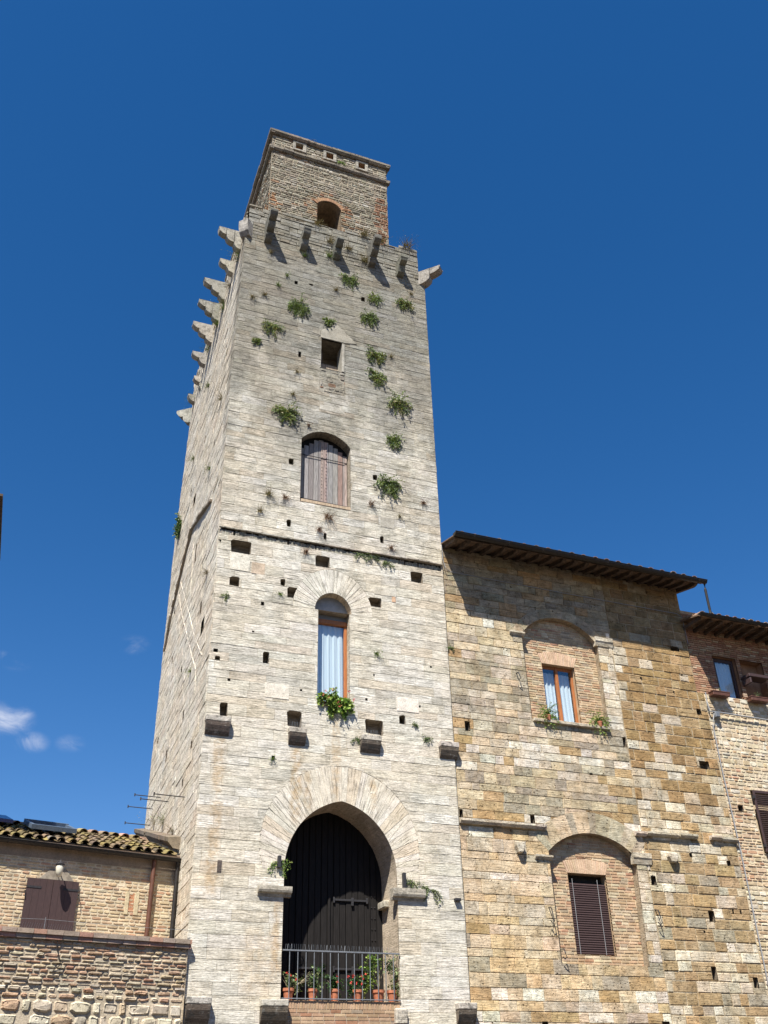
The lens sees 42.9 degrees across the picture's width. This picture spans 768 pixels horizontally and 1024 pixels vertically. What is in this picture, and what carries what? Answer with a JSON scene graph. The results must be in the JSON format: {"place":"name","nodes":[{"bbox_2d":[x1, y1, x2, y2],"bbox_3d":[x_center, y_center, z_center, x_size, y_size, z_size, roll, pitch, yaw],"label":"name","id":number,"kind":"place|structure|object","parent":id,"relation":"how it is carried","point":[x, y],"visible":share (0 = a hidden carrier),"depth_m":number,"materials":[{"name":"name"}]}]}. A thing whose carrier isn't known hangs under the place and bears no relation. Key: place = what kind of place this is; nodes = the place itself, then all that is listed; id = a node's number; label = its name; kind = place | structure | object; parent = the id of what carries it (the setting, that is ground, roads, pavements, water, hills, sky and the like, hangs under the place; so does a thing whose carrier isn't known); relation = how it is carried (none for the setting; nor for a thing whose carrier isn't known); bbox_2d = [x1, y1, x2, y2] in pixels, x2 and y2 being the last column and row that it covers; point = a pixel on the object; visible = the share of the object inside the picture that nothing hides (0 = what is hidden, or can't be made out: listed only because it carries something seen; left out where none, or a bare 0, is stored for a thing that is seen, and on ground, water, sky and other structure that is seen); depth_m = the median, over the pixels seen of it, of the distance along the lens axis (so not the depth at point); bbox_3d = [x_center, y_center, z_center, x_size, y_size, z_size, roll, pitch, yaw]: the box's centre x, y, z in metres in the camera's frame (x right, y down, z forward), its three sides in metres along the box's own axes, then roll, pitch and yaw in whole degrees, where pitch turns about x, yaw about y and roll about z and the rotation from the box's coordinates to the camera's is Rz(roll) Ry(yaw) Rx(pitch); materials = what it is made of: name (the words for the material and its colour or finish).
{"place":"outdoors","nodes":[
{"label":"outdoors","id":0,"kind":"place"},
{"bbox_2d":[0,494,2,554],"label":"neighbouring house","id":1,"kind":"structure","parent":0,"point":[1,501],"depth_m":22.89,"materials":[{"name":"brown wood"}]},
{"bbox_2d":[0,0,767,834],"label":"sky","id":2,"kind":"structure","parent":0,"point":[585,181],"materials":[{"name":"blue"}]},
{"label":"ground","id":3,"kind":"structure","parent":0,"visible":0},
{"bbox_2d":[0,815,181,985],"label":"brick house","id":4,"kind":"structure","parent":3,"relation":"on","point":[118,880],"depth_m":21.70,"materials":[{"name":"beige brick"}]},
{"bbox_2d":[56,860,64,876],"bbox_3d":[-7.067,7.771,21.238,0.200,0.370,0.443,11,-34,-19],"label":"wall lamp","id":5,"kind":"object","parent":4,"relation":"attached to","point":[60,864],"visible":1,"depth_m":21.08,"materials":[{"name":"glass"}]},
{"bbox_2d":[0,917,191,1023],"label":"terrace wall","id":6,"kind":"structure","parent":3,"relation":"on","point":[140,979],"depth_m":19.02,"materials":[{"name":"stone"}]},
{"bbox_2d":[124,128,477,1023],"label":"stone tower","id":7,"kind":"structure","parent":3,"relation":"on","point":[362,832],"depth_m":25.71,"materials":[{"name":"stone"}]},
{"bbox_2d":[138,806,164,828],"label":"weed tuft","id":8,"kind":"object","parent":7,"relation":"on","point":[155,818],"visible":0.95,"depth_m":26.68,"materials":[{"name":"green plant"}]},
{"bbox_2d":[154,816,173,840],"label":"weed tuft","id":9,"kind":"object","parent":7,"relation":"on","point":[171,830],"visible":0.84,"depth_m":24.62,"materials":[{"name":"green plant"}]},
{"bbox_2d":[172,513,181,539],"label":"caper bush","id":10,"kind":"object","parent":7,"relation":"attached to","point":[177,526],"visible":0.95,"depth_m":34.75,"materials":[{"name":"green plant"}]},
{"bbox_2d":[197,342,209,356],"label":"weed tuft","id":11,"kind":"object","parent":7,"relation":"on","point":[204,348],"visible":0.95,"depth_m":36.67,"materials":[{"name":"green plant"}]},
{"bbox_2d":[207,315,218,331],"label":"weed tuft","id":12,"kind":"object","parent":7,"relation":"on","point":[216,324],"visible":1,"depth_m":35.16,"materials":[{"name":"green plant"}]},
{"bbox_2d":[214,299,224,312],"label":"weed tuft","id":13,"kind":"object","parent":7,"relation":"on","point":[221,308],"visible":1,"depth_m":34.15,"materials":[{"name":"green plant"}]},
{"bbox_2d":[221,591,229,600],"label":"wall plant","id":14,"kind":"object","parent":7,"relation":"attached to","point":[226,597],"depth_m":24.87,"materials":[{"name":"green plant"}]},
{"bbox_2d":[222,277,230,299],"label":"weed tuft","id":15,"kind":"object","parent":7,"relation":"on","point":[229,284],"visible":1,"depth_m":33.50,"materials":[{"name":"green plant"}]},
{"bbox_2d":[224,243,238,265],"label":"weed tuft","id":16,"kind":"object","parent":7,"relation":"on","point":[236,254],"visible":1,"depth_m":32.49,"materials":[{"name":"green plant"}]},
{"bbox_2d":[251,338,262,344],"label":"caper bush","id":17,"kind":"object","parent":7,"relation":"attached to","point":[258,340],"visible":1,"depth_m":29.66,"materials":[{"name":"green plant"}]},
{"bbox_2d":[263,484,278,499],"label":"weed tuft","id":18,"kind":"object","parent":7,"relation":"attached to","point":[268,492],"visible":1,"depth_m":26.95,"materials":[{"name":"green plant"}]},
{"bbox_2d":[261,319,284,338],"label":"caper bush","id":19,"kind":"object","parent":7,"relation":"attached to","point":[271,326],"visible":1,"depth_m":30.18,"materials":[{"name":"green plant"}]},
{"bbox_2d":[267,858,291,879],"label":"wall plant","id":20,"kind":"object","parent":7,"relation":"attached to","point":[283,867],"depth_m":21.90,"materials":[{"name":"green plant"}]},
{"bbox_2d":[272,402,301,425],"bbox_3d":[-2.781,-2.941,28.543,1.047,0.884,0.477,11,-34,-19],"label":"caper bush","id":21,"kind":"object","parent":7,"relation":"attached to","point":[284,413],"visible":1,"depth_m":28.62,"materials":[{"name":"green plant"}]},
{"bbox_2d":[281,971,308,999],"bbox_3d":[-1.936,10.125,20.848,0.676,0.572,0.335,11,-34,-19],"label":"potted plant","id":22,"kind":"object","parent":7,"relation":"on","point":[293,982],"visible":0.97,"depth_m":20.86,"materials":[{"name":"green plant"}]},
{"bbox_2d":[287,293,311,319],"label":"caper bush","id":23,"kind":"object","parent":7,"relation":"attached to","point":[296,306],"visible":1,"depth_m":31.03,"materials":[{"name":"green plant"}]},
{"bbox_2d":[304,963,327,1000],"bbox_3d":[-1.482,10.152,21.071,0.492,0.744,0.290,23,-40,-34],"label":"potted plant","id":24,"kind":"object","parent":7,"relation":"on","point":[316,984],"visible":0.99,"depth_m":21.05,"materials":[{"name":"green plant"}]},
{"bbox_2d":[322,317,336,326],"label":"caper bush","id":25,"kind":"object","parent":7,"relation":"attached to","point":[328,323],"visible":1,"depth_m":31.21,"materials":[{"name":"green plant"}]},
{"bbox_2d":[323,229,335,243],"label":"weed tuft","id":26,"kind":"object","parent":7,"relation":"on","point":[331,241],"visible":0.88,"depth_m":33.20,"materials":[{"name":"green plant"}]},
{"bbox_2d":[315,597,346,703],"bbox_3d":[-1.398,3.611,25.503,1.040,3.250,0.160,11,-34,-19],"label":"window","id":27,"kind":"structure","parent":7,"relation":"in","point":[332,641],"depth_m":25.59,"materials":[{"name":"orange wood"}]},
{"bbox_2d":[323,510,339,523],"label":"weed tuft","id":28,"kind":"object","parent":7,"relation":"attached to","point":[328,516],"visible":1,"depth_m":27.30,"materials":[{"name":"brown plant"}]},
{"bbox_2d":[280,813,383,1001],"bbox_3d":[-1.326,9.578,22.684,2.800,5.350,0.170,11,-34,-19],"label":"door","id":29,"kind":"structure","parent":7,"relation":"in","point":[334,876],"depth_m":22.95,"materials":[{"name":"brown wood"}]},
{"bbox_2d":[316,687,354,720],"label":"window flowers","id":30,"kind":"object","parent":7,"relation":"attached to","point":[336,702],"visible":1,"depth_m":24.38,"materials":[{"name":"green plant"}]},
{"bbox_2d":[323,974,348,1000],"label":"potted plant","id":31,"kind":"object","parent":7,"relation":"on","point":[334,986],"visible":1,"depth_m":21.15,"materials":[{"name":"green plant"}]},
{"bbox_2d":[339,273,359,290],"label":"caper bush","id":32,"kind":"object","parent":7,"relation":"attached to","point":[351,280],"visible":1,"depth_m":32.58,"materials":[{"name":"green plant"}]},
{"bbox_2d":[350,736,359,744],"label":"wall plant","id":33,"kind":"object","parent":7,"relation":"attached to","point":[357,739],"depth_m":24.17,"materials":[{"name":"green plant"}]},
{"bbox_2d":[347,973,369,1000],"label":"potted plant","id":34,"kind":"object","parent":7,"relation":"on","point":[358,992],"visible":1,"depth_m":21.28,"materials":[{"name":"green plant"}]},
{"bbox_2d":[353,552,368,561],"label":"creeper","id":35,"kind":"object","parent":7,"relation":"attached to","point":[360,555],"visible":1,"depth_m":27.06,"materials":[{"name":"green plant"}]},
{"bbox_2d":[356,223,371,237],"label":"weed tuft","id":36,"kind":"object","parent":7,"relation":"on","point":[364,233],"visible":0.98,"depth_m":34.02,"materials":[{"name":"green plant"}]},
{"bbox_2d":[360,253,369,262],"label":"weed tuft","id":37,"kind":"object","parent":7,"relation":"on","point":[364,260],"visible":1,"depth_m":33.35,"materials":[{"name":"green plant"}]},
{"bbox_2d":[360,307,378,328],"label":"caper bush","id":38,"kind":"object","parent":7,"relation":"attached to","point":[370,317],"visible":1,"depth_m":31.98,"materials":[{"name":"green plant"}]},
{"bbox_2d":[357,954,384,1001],"bbox_3d":[-0.281,10.282,21.568,0.685,0.997,0.291,11,-34,-19],"label":"potted plant","id":39,"kind":"object","parent":7,"relation":"on","point":[375,992],"visible":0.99,"depth_m":21.53,"materials":[{"name":"green plant"}]},
{"bbox_2d":[366,552,380,562],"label":"creeper","id":40,"kind":"object","parent":7,"relation":"attached to","point":[369,558],"visible":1,"depth_m":27.16,"materials":[{"name":"green plant"}]},
{"bbox_2d":[368,498,379,507],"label":"weed tuft","id":41,"kind":"object","parent":7,"relation":"attached to","point":[372,503],"visible":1,"depth_m":28.09,"materials":[{"name":"green plant"}]},
{"bbox_2d":[364,367,386,385],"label":"caper bush","id":42,"kind":"object","parent":7,"relation":"attached to","point":[375,377],"visible":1,"depth_m":30.75,"materials":[{"name":"green plant"}]},
{"bbox_2d":[365,344,386,365],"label":"caper bush","id":43,"kind":"object","parent":7,"relation":"attached to","point":[374,354],"visible":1,"depth_m":31.22,"materials":[{"name":"green plant"}]},
{"bbox_2d":[367,291,384,305],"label":"caper bush","id":44,"kind":"object","parent":7,"relation":"attached to","point":[374,298],"visible":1,"depth_m":32.56,"materials":[{"name":"green plant"}]},
{"bbox_2d":[381,236,392,246],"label":"weed tuft","id":45,"kind":"object","parent":7,"relation":"on","point":[382,240],"visible":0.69,"depth_m":34.23,"materials":[{"name":"green plant"}]},
{"bbox_2d":[381,560,395,568],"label":"creeper","id":46,"kind":"object","parent":7,"relation":"attached to","point":[388,563],"visible":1,"depth_m":27.25,"materials":[{"name":"green plant"}]},
{"bbox_2d":[373,473,405,498],"bbox_3d":[0.171,-0.727,28.584,0.990,0.852,0.356,11,-34,-19],"label":"caper bush","id":47,"kind":"object","parent":7,"relation":"attached to","point":[389,484],"visible":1,"depth_m":28.66,"materials":[{"name":"green plant"}]},
{"bbox_2d":[382,951,405,1001],"bbox_3d":[0.206,10.344,21.731,0.583,1.044,0.293,11,-34,-19],"label":"potted plant","id":48,"kind":"object","parent":7,"relation":"on","point":[390,993],"visible":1,"depth_m":21.70,"materials":[{"name":"green plant"}]},
{"bbox_2d":[385,432,404,450],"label":"caper bush","id":49,"kind":"object","parent":7,"relation":"attached to","point":[394,440],"visible":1,"depth_m":29.65,"materials":[{"name":"green plant"}]},
{"bbox_2d":[386,388,413,416],"bbox_3d":[0.537,-3.455,30.410,0.978,0.952,0.511,11,-34,-19],"label":"caper bush","id":50,"kind":"object","parent":7,"relation":"attached to","point":[398,403],"visible":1,"depth_m":30.48,"materials":[{"name":"green plant"}]},
{"bbox_2d":[395,296,414,311],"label":"caper bush","id":51,"kind":"object","parent":7,"relation":"attached to","point":[404,303],"visible":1,"depth_m":32.97,"materials":[{"name":"green plant"}]},
{"bbox_2d":[399,235,418,248],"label":"weed tuft","id":52,"kind":"object","parent":7,"relation":"on","point":[407,244],"visible":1,"depth_m":34.58,"materials":[{"name":"green plant"}]},
{"bbox_2d":[406,878,426,888],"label":"wall plant","id":53,"kind":"object","parent":7,"relation":"attached to","point":[407,883],"depth_m":22.84,"materials":[{"name":"green plant"}]},
{"bbox_2d":[423,733,433,743],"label":"wall plant","id":54,"kind":"object","parent":7,"relation":"attached to","point":[427,738],"depth_m":24.92,"materials":[{"name":"green plant"}]},
{"bbox_2d":[421,885,442,904],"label":"wall plant","id":55,"kind":"object","parent":7,"relation":"attached to","point":[432,890],"depth_m":22.91,"materials":[{"name":"green plant"}]},
{"bbox_2d":[441,530,767,1023],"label":"stone palace","id":56,"kind":"structure","parent":3,"relation":"on","point":[603,881],"depth_m":25.90,"materials":[{"name":"stone"}]},
{"bbox_2d":[537,702,560,730],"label":"potted plant","id":57,"kind":"object","parent":56,"relation":"on","point":[549,715],"visible":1,"depth_m":26.68,"materials":[{"name":"green plant"}]},
{"bbox_2d":[542,666,578,722],"bbox_3d":[4.925,5.287,27.730,1.150,1.900,0.265,11,-34,-19],"label":"window","id":58,"kind":"structure","parent":56,"relation":"in","point":[558,682],"depth_m":27.85,"materials":[{"name":"orange wood"}]},
{"bbox_2d":[441,545,687,641],"bbox_3d":[5.500,2.512,29.170,8.258,1.901,0.078,11,-34,-19],"label":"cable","id":59,"kind":"object","parent":56,"relation":"attached to","point":[559,592],"visible":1,"depth_m":29.11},
{"bbox_2d":[585,709,610,736],"bbox_3d":[5.997,5.852,27.131,0.853,0.778,0.300,11,-34,-19],"label":"potted plant","id":60,"kind":"object","parent":56,"relation":"on","point":[600,722],"visible":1,"depth_m":27.21,"materials":[{"name":"green plant"}]},
{"bbox_2d":[713,713,767,982],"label":"cable","id":61,"kind":"object","parent":56,"relation":"attached to","point":[740,851],"visible":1,"depth_m":26.72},
{"bbox_2d":[680,610,767,994],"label":"brick house","id":62,"kind":"structure","parent":3,"relation":"on","point":[727,653],"depth_m":29.22,"materials":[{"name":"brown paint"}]},
{"bbox_2d":[713,711,719,717],"bbox_3d":[9.860,6.005,28.936,0.160,0.180,0.130,11,-34,-19],"label":"junction box","id":63,"kind":"object","parent":62,"relation":"attached to","point":[717,714],"visible":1,"depth_m":28.89,"materials":[{"name":"grey metal"}]},
{"bbox_2d":[708,687,729,698],"bbox_3d":[10.074,5.438,29.346,0.644,0.360,0.244,11,-34,-19],"label":"flower box","id":64,"kind":"object","parent":62,"relation":"attached to","point":[719,694],"visible":1,"depth_m":29.25,"materials":[{"name":"brown ceramic"}]},
{"bbox_2d":[712,658,740,698],"bbox_3d":[10.487,5.207,30.190,1.050,1.500,0.200,11,-34,-19],"label":"window","id":65,"kind":"structure","parent":62,"relation":"in","point":[725,680],"depth_m":30.28,"materials":[{"name":"brown paint"}]},
{"bbox_2d":[705,692,767,720],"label":"cable","id":66,"kind":"object","parent":62,"relation":"attached to","point":[733,714],"visible":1,"depth_m":29.21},
{"bbox_2d":[746,692,767,704],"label":"flower box","id":67,"kind":"object","parent":62,"relation":"attached to","point":[757,699],"visible":1,"depth_m":29.71,"materials":[{"name":"brown ceramic"}]}
]}

